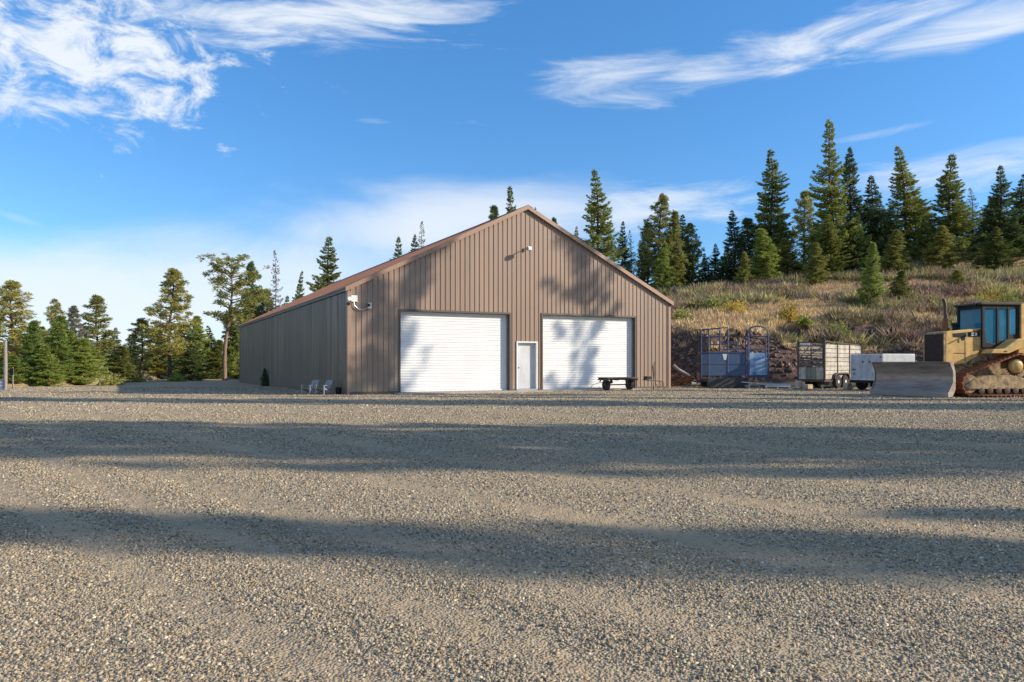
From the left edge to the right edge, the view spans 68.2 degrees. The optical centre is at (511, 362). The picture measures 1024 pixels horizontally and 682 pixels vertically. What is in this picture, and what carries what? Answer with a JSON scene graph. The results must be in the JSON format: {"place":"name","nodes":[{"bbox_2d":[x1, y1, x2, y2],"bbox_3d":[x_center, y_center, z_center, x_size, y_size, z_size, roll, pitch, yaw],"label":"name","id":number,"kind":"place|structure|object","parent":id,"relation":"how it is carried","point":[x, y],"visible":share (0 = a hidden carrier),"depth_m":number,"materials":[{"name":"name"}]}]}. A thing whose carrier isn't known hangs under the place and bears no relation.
{"place":"outdoors","nodes":[
{"label":"outdoors","id":0,"kind":"place"},
{"bbox_2d":[0,376,1023,681],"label":"gravel yard","id":1,"kind":"structure","parent":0,"point":[438,616],"depth_m":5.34,"materials":[{"name":"grey gravel"}]},
{"bbox_2d":[3,341,7,389],"bbox_3d":[-25.445,0.210,38.000,0.201,2.623,0.200,0,0,0],"label":"wooden post","id":2,"kind":"object","parent":1,"relation":"on","point":[5,369],"visible":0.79,"depth_m":37.94,"materials":[{"name":"grey wood"}]},
{"bbox_2d":[17,320,57,382],"bbox_3d":[-29.098,-0.606,46.099,2.600,4.047,2.820,2,-2,-42],"label":"young pine tree","id":3,"kind":"object","parent":1,"relation":"on","point":[32,340],"visible":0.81,"depth_m":45.73,"materials":[{"name":"green plant"}]},
{"bbox_2d":[24,345,67,385],"bbox_3d":[-28.315,0.257,45.971,2.452,2.743,2.261,1,0,-29],"label":"young pine tree","id":4,"kind":"object","parent":1,"relation":"on","point":[46,376],"visible":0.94,"depth_m":45.76,"materials":[{"name":"green plant"}]},
{"bbox_2d":[96,371,131,385],"bbox_3d":[-25.955,1.048,49.133,2.146,1.182,1.875,0,0,-45],"label":"shrub","id":5,"kind":"object","parent":1,"relation":"on","point":[114,381],"visible":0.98,"depth_m":48.82,"materials":[{"name":"green plant"}]},
{"bbox_2d":[103,345,141,381],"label":"young pine tree","id":6,"kind":"object","parent":1,"relation":"on","point":[118,365],"visible":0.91,"depth_m":57.70,"materials":[{"name":"green plant"}]},
{"bbox_2d":[259,368,268,385],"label":"bush","id":7,"kind":"object","parent":1,"relation":"on","point":[265,381],"visible":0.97,"depth_m":46.33,"materials":[{"name":"green plant"}]},
{"bbox_2d":[300,380,319,393],"bbox_3d":[-8.191,1.000,30.805,0.504,0.596,0.662,0,0,28],"label":"garden chair","id":8,"kind":"object","parent":1,"relation":"on","point":[312,386],"visible":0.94,"depth_m":30.79,"materials":[{"name":"white plastic"}]},
{"bbox_2d":[314,380,333,394],"bbox_3d":[-7.591,1.000,30.655,0.504,0.596,0.662,0,0,28],"label":"garden chair","id":9,"kind":"object","parent":1,"relation":"on","point":[327,385],"visible":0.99,"depth_m":30.64,"materials":[{"name":"white plastic"}]},
{"bbox_2d":[238,205,673,394],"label":"metal barn","id":10,"kind":"structure","parent":1,"relation":"on","point":[490,305],"depth_m":34.05,"materials":[{"name":"beige metal"}]},
{"bbox_2d":[399,309,510,392],"bbox_3d":[-2.427,-0.485,32.662,5.220,3.510,0.282,0,0,-27],"label":"overhead door","id":11,"kind":"structure","parent":10,"relation":"in","point":[440,350],"depth_m":32.73,"materials":[{"name":"white metal"}]},
{"bbox_2d":[516,341,537,389],"bbox_3d":[0.638,0.161,34.199,1.080,2.259,0.230,0,0,-27],"label":"entry door","id":12,"kind":"structure","parent":10,"relation":"in","point":[526,351],"depth_m":34.28,"materials":[{"name":"white metal"}]},
{"bbox_2d":[541,313,635,389],"bbox_3d":[3.642,-0.505,35.805,5.310,3.550,0.282,0,0,-27],"label":"overhead door","id":13,"kind":"structure","parent":10,"relation":"in","point":[577,350],"depth_m":35.83,"materials":[{"name":"white metal"}]},
{"bbox_2d":[0,385,1023,411],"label":"gravel stones","id":14,"kind":"object","parent":1,"relation":"on","point":[979,400],"visible":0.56,"depth_m":25.91,"materials":[{"name":"grey gravel"}]},
{"bbox_2d":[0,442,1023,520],"bbox_3d":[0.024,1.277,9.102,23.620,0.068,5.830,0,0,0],"label":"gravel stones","id":15,"kind":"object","parent":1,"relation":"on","point":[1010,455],"visible":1,"depth_m":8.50,"materials":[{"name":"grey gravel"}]},
{"bbox_2d":[0,411,1023,443],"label":"gravel stones","id":16,"kind":"object","parent":1,"relation":"on","point":[827,418],"visible":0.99,"depth_m":15.10,"materials":[{"name":"grey gravel"}]},
{"bbox_2d":[394,388,648,394],"bbox_3d":[0.853,1.312,33.879,12.600,0.155,1.140,0,0,-27],"label":"concrete apron","id":17,"kind":"object","parent":1,"relation":"on","point":[461,392],"visible":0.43,"depth_m":32.66,"materials":[{"name":"grey concrete"}]},
{"bbox_2d":[589,377,638,389],"bbox_3d":[4.592,0.972,35.178,2.559,0.596,0.900,0,0,-26],"label":"utility trailer","id":18,"kind":"object","parent":1,"relation":"on","point":[607,384],"visible":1,"depth_m":35.09,"materials":[{"name":"metal"}]},
{"bbox_2d":[643,362,663,389],"bbox_3d":[6.737,0.622,35.993,1.275,1.308,0.280,0,0,-27],"label":"garden cultivator","id":19,"kind":"object","parent":1,"relation":"on","point":[646,378],"visible":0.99,"depth_m":35.95,"materials":[{"name":"metal"}]},
{"bbox_2d":[671,372,706,384],"bbox_3d":[9.465,0.858,40.771,2.436,0.727,1.940,0,0,-18],"label":"brushwood","id":20,"kind":"object","parent":1,"relation":"on","point":[680,378],"visible":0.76,"depth_m":40.65,"materials":[{"name":"brown wood"}]},
{"bbox_2d":[700,325,768,387],"bbox_3d":[11.438,-0.328,38.976,3.136,3.156,1.376,0,0,-3],"label":"cattle chute","id":21,"kind":"object","parent":1,"relation":"on","point":[719,363],"visible":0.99,"depth_m":38.35,"materials":[{"name":"blue paint"}]},
{"bbox_2d":[797,339,861,388],"bbox_3d":[16.742,0.060,39.224,5.279,2.420,1.670,0,0,-42],"label":"livestock trailer","id":22,"kind":"object","parent":1,"relation":"on","point":[838,359],"visible":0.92,"depth_m":37.79,"materials":[{"name":"metal"}]},
{"bbox_2d":[850,354,914,389],"bbox_3d":[17.592,0.430,35.265,2.880,1.680,1.900,0,0,-20],"label":"cargo trailer","id":23,"kind":"object","parent":1,"relation":"on","point":[862,373],"visible":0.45,"depth_m":34.77,"materials":[{"name":"white metal"}]},
{"bbox_2d":[869,298,1023,397],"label":"bulldozer","id":24,"kind":"object","parent":1,"relation":"on","point":[957,361],"visible":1,"depth_m":28.46,"materials":[{"name":"yellow paint"},{"name":"steel"},{"name":"glass"}]},
{"bbox_2d":[0,252,1023,386],"bbox_3d":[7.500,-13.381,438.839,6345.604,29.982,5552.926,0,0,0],"label":"ground","id":25,"kind":"structure","parent":0,"point":[782,378],"depth_m":44.78,"materials":[{"name":"soil"}]},
{"bbox_2d":[0,355,28,382],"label":"young pine tree","id":26,"kind":"object","parent":25,"relation":"on","point":[15,365],"visible":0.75,"depth_m":44.37,"materials":[{"name":"green plant"}]},
{"bbox_2d":[0,279,45,361],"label":"pine tree","id":27,"kind":"object","parent":25,"relation":"on","point":[16,332],"visible":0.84,"depth_m":49.77,"materials":[{"name":"green plant"}]},
{"bbox_2d":[41,298,66,344],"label":"pine tree","id":28,"kind":"object","parent":25,"relation":"on","point":[56,308],"visible":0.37,"depth_m":62.02,"materials":[{"name":"green plant"}]},
{"bbox_2d":[40,315,79,380],"bbox_3d":[-28.945,-0.846,48.227,2.572,4.471,2.792,-1,-2,-21],"label":"young pine tree","id":29,"kind":"object","parent":25,"relation":"on","point":[57,344],"visible":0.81,"depth_m":47.99,"materials":[{"name":"green plant"}]},
{"bbox_2d":[53,330,88,376],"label":"young pine tree","id":30,"kind":"object","parent":25,"relation":"on","point":[72,338],"visible":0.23,"depth_m":49.91,"materials":[{"name":"green plant"}]},
{"bbox_2d":[64,305,94,348],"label":"pine tree","id":31,"kind":"object","parent":25,"relation":"on","point":[74,312],"visible":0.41,"depth_m":55.52,"materials":[{"name":"green plant"}]},
{"bbox_2d":[63,338,107,384],"bbox_3d":[-28.282,-0.004,50.102,2.465,3.338,2.587,0,0,17],"label":"young pine tree","id":32,"kind":"object","parent":25,"relation":"on","point":[82,349],"visible":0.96,"depth_m":49.84,"materials":[{"name":"green plant"}]},
{"bbox_2d":[86,345,111,378],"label":"young pine tree","id":33,"kind":"object","parent":25,"relation":"on","point":[94,352],"visible":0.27,"depth_m":56.00,"materials":[{"name":"green plant"}]},
{"bbox_2d":[78,294,120,358],"bbox_3d":[-31.797,-1.943,58.167,3.379,6.700,3.371,-1,-1,-20],"label":"pine tree","id":34,"kind":"object","parent":25,"relation":"on","point":[95,300],"visible":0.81,"depth_m":57.64,"materials":[{"name":"green plant"}]},
{"bbox_2d":[103,328,128,367],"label":"fir tree","id":35,"kind":"object","parent":25,"relation":"on","point":[115,337],"visible":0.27,"depth_m":74.78,"materials":[{"name":"green plant"}]},
{"bbox_2d":[111,333,147,373],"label":"fir tree","id":36,"kind":"object","parent":25,"relation":"on","point":[133,358],"visible":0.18,"depth_m":71.78,"materials":[{"name":"green plant"}]},
{"bbox_2d":[115,317,160,377],"bbox_3d":[-31.363,-1.120,64.054,3.173,5.561,3.444,0,0,4],"label":"pine tree","id":37,"kind":"object","parent":25,"relation":"on","point":[137,348],"visible":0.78,"depth_m":63.74,"materials":[{"name":"green plant"}]},
{"bbox_2d":[140,329,173,377],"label":"young pine tree","id":38,"kind":"object","parent":25,"relation":"on","point":[158,370],"visible":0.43,"depth_m":69.50,"materials":[{"name":"green plant"}]},
{"bbox_2d":[136,268,198,381],"bbox_3d":[-27.962,-2.994,61.715,4.823,9.779,5.341,2,-1,-29],"label":"pine tree","id":39,"kind":"object","parent":25,"relation":"on","point":[175,306],"visible":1,"depth_m":61.87,"materials":[{"name":"green plant"}]},
{"bbox_2d":[163,348,188,375],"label":"young pine tree","id":40,"kind":"object","parent":25,"relation":"on","point":[175,358],"visible":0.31,"depth_m":69.54,"materials":[{"name":"green plant"}]},
{"bbox_2d":[167,372,189,381],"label":"shrub","id":41,"kind":"object","parent":25,"relation":"on","point":[177,378],"visible":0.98,"depth_m":61.78,"materials":[{"name":"green plant"}]},
{"bbox_2d":[172,337,215,380],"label":"fir tree","id":42,"kind":"object","parent":25,"relation":"on","point":[193,374],"visible":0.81,"depth_m":65.63,"materials":[{"name":"green plant"}]},
{"bbox_2d":[185,315,215,374],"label":"young pine tree","id":43,"kind":"object","parent":25,"relation":"on","point":[197,334],"visible":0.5,"depth_m":71.69,"materials":[{"name":"green plant"}]},
{"bbox_2d":[203,339,231,378],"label":"young pine tree","id":44,"kind":"object","parent":25,"relation":"on","point":[217,348],"visible":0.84,"depth_m":71.75,"materials":[{"name":"green plant"}]},
{"bbox_2d":[219,312,238,377],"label":"young pine tree","id":45,"kind":"object","parent":25,"relation":"on","point":[231,334],"visible":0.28,"depth_m":73.35,"materials":[{"name":"green plant"}]},
{"bbox_2d":[195,253,270,379],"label":"pine tree","id":46,"kind":"object","parent":25,"relation":"on","point":[231,311],"visible":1,"depth_m":65.83,"materials":[{"name":"green plant"}]},
{"bbox_2d":[227,327,238,378],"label":"young pine tree","id":47,"kind":"object","parent":25,"relation":"on","point":[234,359],"visible":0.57,"depth_m":69.71,"materials":[{"name":"green plant"}]},
{"bbox_2d":[242,260,266,320],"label":"pine tree","id":48,"kind":"object","parent":25,"relation":"on","point":[251,267],"visible":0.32,"depth_m":74.01,"materials":[{"name":"green plant"}]},
{"bbox_2d":[260,288,274,314],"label":"pine tree","id":49,"kind":"object","parent":25,"relation":"on","point":[267,292],"visible":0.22,"depth_m":79.54,"materials":[{"name":"green plant"}]},
{"bbox_2d":[267,250,284,311],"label":"bare conifer","id":50,"kind":"object","parent":25,"relation":"on","point":[271,305],"visible":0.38,"depth_m":75.80,"materials":[{"name":"grey plant"}]},
{"bbox_2d":[292,271,304,300],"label":"fir tree","id":51,"kind":"object","parent":25,"relation":"on","point":[299,288],"visible":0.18,"depth_m":78.01,"materials":[{"name":"green plant"}]},
{"bbox_2d":[306,236,341,291],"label":"fir tree","id":52,"kind":"object","parent":25,"relation":"on","point":[327,281],"visible":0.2,"depth_m":73.76,"materials":[{"name":"green plant"}]},
{"bbox_2d":[488,205,498,219],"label":"pine tree","id":53,"kind":"object","parent":25,"relation":"on","point":[494,210],"visible":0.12,"depth_m":87.66,"materials":[{"name":"green plant"}]},
{"bbox_2d":[505,185,516,212],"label":"fir tree","id":54,"kind":"object","parent":25,"relation":"on","point":[509,208],"visible":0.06,"depth_m":87.60,"materials":[{"name":"green plant"}]},
{"bbox_2d":[576,169,627,267],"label":"fir tree","id":55,"kind":"object","parent":25,"relation":"on","point":[597,240],"visible":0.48,"depth_m":77.34,"materials":[{"name":"green plant"}]},
{"bbox_2d":[614,221,635,273],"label":"fir tree","id":56,"kind":"object","parent":25,"relation":"on","point":[622,243],"visible":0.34,"depth_m":83.75,"materials":[{"name":"green plant"}]},
{"bbox_2d":[624,230,641,279],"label":"bare conifer","id":57,"kind":"object","parent":25,"relation":"on","point":[631,265],"visible":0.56,"depth_m":81.91,"materials":[{"name":"green plant"}]},
{"bbox_2d":[629,222,660,283],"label":"pine tree","id":58,"kind":"object","parent":25,"relation":"on","point":[646,227],"visible":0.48,"depth_m":81.89,"materials":[{"name":"green plant"}]},
{"bbox_2d":[637,193,679,286],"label":"pine tree","id":59,"kind":"object","parent":25,"relation":"on","point":[659,240],"visible":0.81,"depth_m":79.14,"materials":[{"name":"green plant"}]},
{"bbox_2d":[649,242,676,290],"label":"young pine tree","id":60,"kind":"object","parent":25,"relation":"on","point":[663,270],"visible":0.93,"depth_m":75.76,"materials":[{"name":"green plant"}]},
{"bbox_2d":[653,210,691,288],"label":"young pine tree","id":61,"kind":"object","parent":25,"relation":"on","point":[674,256],"visible":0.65,"depth_m":78.62,"materials":[{"name":"green plant"}]},
{"bbox_2d":[671,306,693,320],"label":"shrub","id":62,"kind":"object","parent":25,"relation":"on","point":[682,314],"visible":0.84,"depth_m":51.79,"materials":[{"name":"green plant"}]},
{"bbox_2d":[675,214,704,285],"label":"fir tree","id":63,"kind":"object","parent":25,"relation":"on","point":[682,235],"visible":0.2,"depth_m":82.31,"materials":[{"name":"green plant"}]},
{"bbox_2d":[683,222,710,285],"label":"pine tree","id":64,"kind":"object","parent":25,"relation":"on","point":[694,244],"visible":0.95,"depth_m":79.67,"materials":[{"name":"green plant"}]},
{"bbox_2d":[696,253,710,283],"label":"fir tree","id":65,"kind":"object","parent":25,"relation":"on","point":[705,267],"visible":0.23,"depth_m":83.83,"materials":[{"name":"green plant"}]},
{"bbox_2d":[703,244,723,283],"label":"fir tree","id":66,"kind":"object","parent":25,"relation":"on","point":[712,264],"visible":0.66,"depth_m":81.81,"materials":[{"name":"green plant"}]},
{"bbox_2d":[698,291,735,308],"bbox_3d":[15.086,-4.559,56.204,3.035,1.521,2.653,0,0,0],"label":"shrub","id":67,"kind":"object","parent":25,"relation":"on","point":[719,304],"visible":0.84,"depth_m":55.76,"materials":[{"name":"green plant"}]},
{"bbox_2d":[715,297,747,312],"bbox_3d":[15.685,-4.084,54.096,2.590,1.346,2.308,0,0,0],"label":"shrub","id":68,"kind":"object","parent":25,"relation":"on","point":[733,307],"visible":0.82,"depth_m":53.68,"materials":[{"name":"yellow plant"}]},
{"bbox_2d":[712,210,756,281],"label":"fir tree","id":69,"kind":"object","parent":25,"relation":"on","point":[732,263],"visible":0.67,"depth_m":79.76,"materials":[{"name":"green plant"}]},
{"bbox_2d":[733,252,755,283],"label":"young pine tree","id":70,"kind":"object","parent":25,"relation":"on","point":[744,268],"visible":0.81,"depth_m":73.67,"materials":[{"name":"green plant"}]},
{"bbox_2d":[732,217,759,263],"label":"pine tree","id":71,"kind":"object","parent":25,"relation":"on","point":[745,222],"visible":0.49,"depth_m":81.31,"materials":[{"name":"green plant"}]},
{"bbox_2d":[747,228,782,280],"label":"young pine tree","id":72,"kind":"object","parent":25,"relation":"on","point":[766,247],"visible":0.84,"depth_m":74.52,"materials":[{"name":"green plant"}]},
{"bbox_2d":[759,256,777,280],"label":"young pine tree","id":73,"kind":"object","parent":25,"relation":"on","point":[768,267],"visible":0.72,"depth_m":73.73,"materials":[{"name":"green plant"}]},
{"bbox_2d":[742,149,803,271],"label":"fir tree","id":74,"kind":"object","parent":25,"relation":"on","point":[765,217],"visible":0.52,"depth_m":80.99,"materials":[{"name":"green plant"}]},
{"bbox_2d":[757,219,805,270],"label":"fir tree","id":75,"kind":"object","parent":25,"relation":"on","point":[788,237],"visible":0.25,"depth_m":79.55,"materials":[{"name":"green plant"}]},
{"bbox_2d":[775,295,799,322],"bbox_3d":[17.816,-3.446,48.648,1.556,1.855,1.684,0,0,42],"label":"shrub","id":76,"kind":"object","parent":25,"relation":"on","point":[788,313],"visible":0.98,"depth_m":48.35,"materials":[{"name":"yellow plant"}]},
{"bbox_2d":[774,237,806,275],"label":"young pine tree","id":77,"kind":"object","parent":25,"relation":"on","point":[784,262],"visible":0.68,"depth_m":77.59,"materials":[{"name":"green plant"}]},
{"bbox_2d":[789,189,816,259],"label":"pine tree","id":78,"kind":"object","parent":25,"relation":"on","point":[805,199],"visible":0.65,"depth_m":84.70,"materials":[{"name":"green plant"}]},
{"bbox_2d":[793,313,816,327],"bbox_3d":[18.287,-2.670,47.614,1.465,0.974,1.345,0,0,0],"label":"shrub","id":79,"kind":"object","parent":25,"relation":"on","point":[803,320],"visible":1,"depth_m":47.30,"materials":[{"name":"green plant"}]},
{"bbox_2d":[801,222,819,262],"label":"young pine tree","id":80,"kind":"object","parent":25,"relation":"on","point":[806,250],"visible":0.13,"depth_m":80.06,"materials":[{"name":"green plant"}]},
{"bbox_2d":[798,242,830,284],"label":"young pine tree","id":81,"kind":"object","parent":25,"relation":"on","point":[816,265],"visible":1,"depth_m":70.66,"materials":[{"name":"green plant"}]},
{"bbox_2d":[796,214,859,273],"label":"fir tree","id":82,"kind":"object","parent":25,"relation":"on","point":[835,263],"visible":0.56,"depth_m":75.22,"materials":[{"name":"green plant"}]},
{"bbox_2d":[797,118,867,270],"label":"fir tree","id":83,"kind":"object","parent":25,"relation":"on","point":[831,206],"visible":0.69,"depth_m":77.89,"materials":[{"name":"green plant"}]},
{"bbox_2d":[653,247,1023,357],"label":"hillside brush","id":84,"kind":"object","parent":25,"relation":"on","point":[789,285],"visible":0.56,"depth_m":58.12,"materials":[{"name":"plant"}]},
{"bbox_2d":[671,326,1013,385],"bbox_3d":[27.019,-0.463,40.019,39.428,3.764,8.641,0,0,15],"label":"bank rubble","id":85,"kind":"object","parent":25,"relation":"on","point":[752,333],"visible":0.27,"depth_m":44.28,"materials":[{"name":"stone"}]},
{"bbox_2d":[667,249,1023,358],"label":"dry grass","id":86,"kind":"structure","parent":25,"relation":"on","point":[812,306],"depth_m":50.90,"materials":[{"name":"beige plant"}]},
{"bbox_2d":[834,147,875,266],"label":"fir tree","id":87,"kind":"object","parent":25,"relation":"on","point":[854,202],"visible":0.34,"depth_m":79.36,"materials":[{"name":"green plant"}]},
{"bbox_2d":[838,212,883,272],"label":"fir tree","id":88,"kind":"object","parent":25,"relation":"on","point":[859,238],"visible":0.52,"depth_m":76.35,"materials":[{"name":"green plant"}]},
{"bbox_2d":[854,241,890,306],"bbox_3d":[26.617,-6.415,55.936,2.537,5.164,2.339,0,1,22],"label":"young pine tree","id":89,"kind":"object","parent":25,"relation":"on","point":[872,285],"visible":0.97,"depth_m":55.77,"materials":[{"name":"green plant"}]},
{"bbox_2d":[858,175,889,260],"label":"fir tree","id":90,"kind":"object","parent":25,"relation":"on","point":[872,225],"visible":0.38,"depth_m":79.96,"materials":[{"name":"green plant"}]},
{"bbox_2d":[873,206,910,265],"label":"fir tree","id":91,"kind":"object","parent":25,"relation":"on","point":[888,221],"visible":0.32,"depth_m":77.71,"materials":[{"name":"green plant"}]},
{"bbox_2d":[879,229,915,273],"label":"young pine tree","id":92,"kind":"object","parent":25,"relation":"on","point":[892,257],"visible":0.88,"depth_m":72.62,"materials":[{"name":"green plant"}]},
{"bbox_2d":[887,270,915,299],"bbox_3d":[29.262,-5.544,56.956,2.162,2.910,2.279,0,0,-30],"label":"bush","id":93,"kind":"object","parent":25,"relation":"on","point":[900,289],"visible":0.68,"depth_m":56.80,"materials":[{"name":"green plant"}]},
{"bbox_2d":[868,145,936,251],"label":"fir tree","id":94,"kind":"object","parent":25,"relation":"on","point":[900,195],"visible":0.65,"depth_m":81.32,"materials":[{"name":"green plant"}]},
{"bbox_2d":[920,225,962,268],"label":"young pine tree","id":95,"kind":"object","parent":25,"relation":"on","point":[938,254],"visible":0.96,"depth_m":72.47,"materials":[{"name":"green plant"}]},
{"bbox_2d":[905,154,987,260],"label":"fir tree","id":96,"kind":"object","parent":25,"relation":"on","point":[956,212],"visible":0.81,"depth_m":77.17,"materials":[{"name":"green plant"}]},
{"bbox_2d":[943,269,968,285],"bbox_3d":[36.552,-6.722,61.955,2.393,1.927,2.240,-1,0,-14],"label":"bush","id":97,"kind":"object","parent":25,"relation":"on","point":[957,274],"visible":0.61,"depth_m":61.84,"materials":[{"name":"green plant"}]},
{"bbox_2d":[960,188,985,249],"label":"bare conifer","id":98,"kind":"object","parent":25,"relation":"on","point":[983,228],"visible":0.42,"depth_m":81.72,"materials":[{"name":"green plant"}]},
{"bbox_2d":[971,282,1003,301],"bbox_3d":[34.720,-4.956,55.292,2.882,2.178,2.428,0,0,-41],"label":"shrub","id":99,"kind":"object","parent":25,"relation":"on","point":[989,296],"visible":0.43,"depth_m":54.74,"materials":[{"name":"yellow plant"}]},
{"bbox_2d":[967,226,1023,269],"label":"fir tree","id":100,"kind":"object","parent":25,"relation":"on","point":[994,253],"visible":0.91,"depth_m":71.58,"materials":[{"name":"green plant"}]},
{"bbox_2d":[969,164,1023,253],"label":"fir tree","id":101,"kind":"object","parent":25,"relation":"on","point":[992,222],"visible":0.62,"depth_m":79.70,"materials":[{"name":"green plant"}]},
{"bbox_2d":[988,215,1023,258],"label":"fir tree","id":102,"kind":"object","parent":25,"relation":"on","point":[1009,234],"visible":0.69,"depth_m":75.57,"materials":[{"name":"green plant"}]},
{"bbox_2d":[991,285,1023,303],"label":"shrub","id":103,"kind":"object","parent":25,"relation":"on","point":[1005,297],"visible":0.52,"depth_m":53.82,"materials":[{"name":"green plant"}]},
{"bbox_2d":[1007,174,1023,246],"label":"fir tree","id":104,"kind":"object","parent":25,"relation":"on","point":[1018,205],"visible":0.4,"depth_m":81.96,"materials":[{"name":"green plant"}]},
{"bbox_2d":[0,0,1023,358],"label":"sky","id":105,"kind":"structure","parent":0,"point":[140,140],"materials":[{"name":"blue"}]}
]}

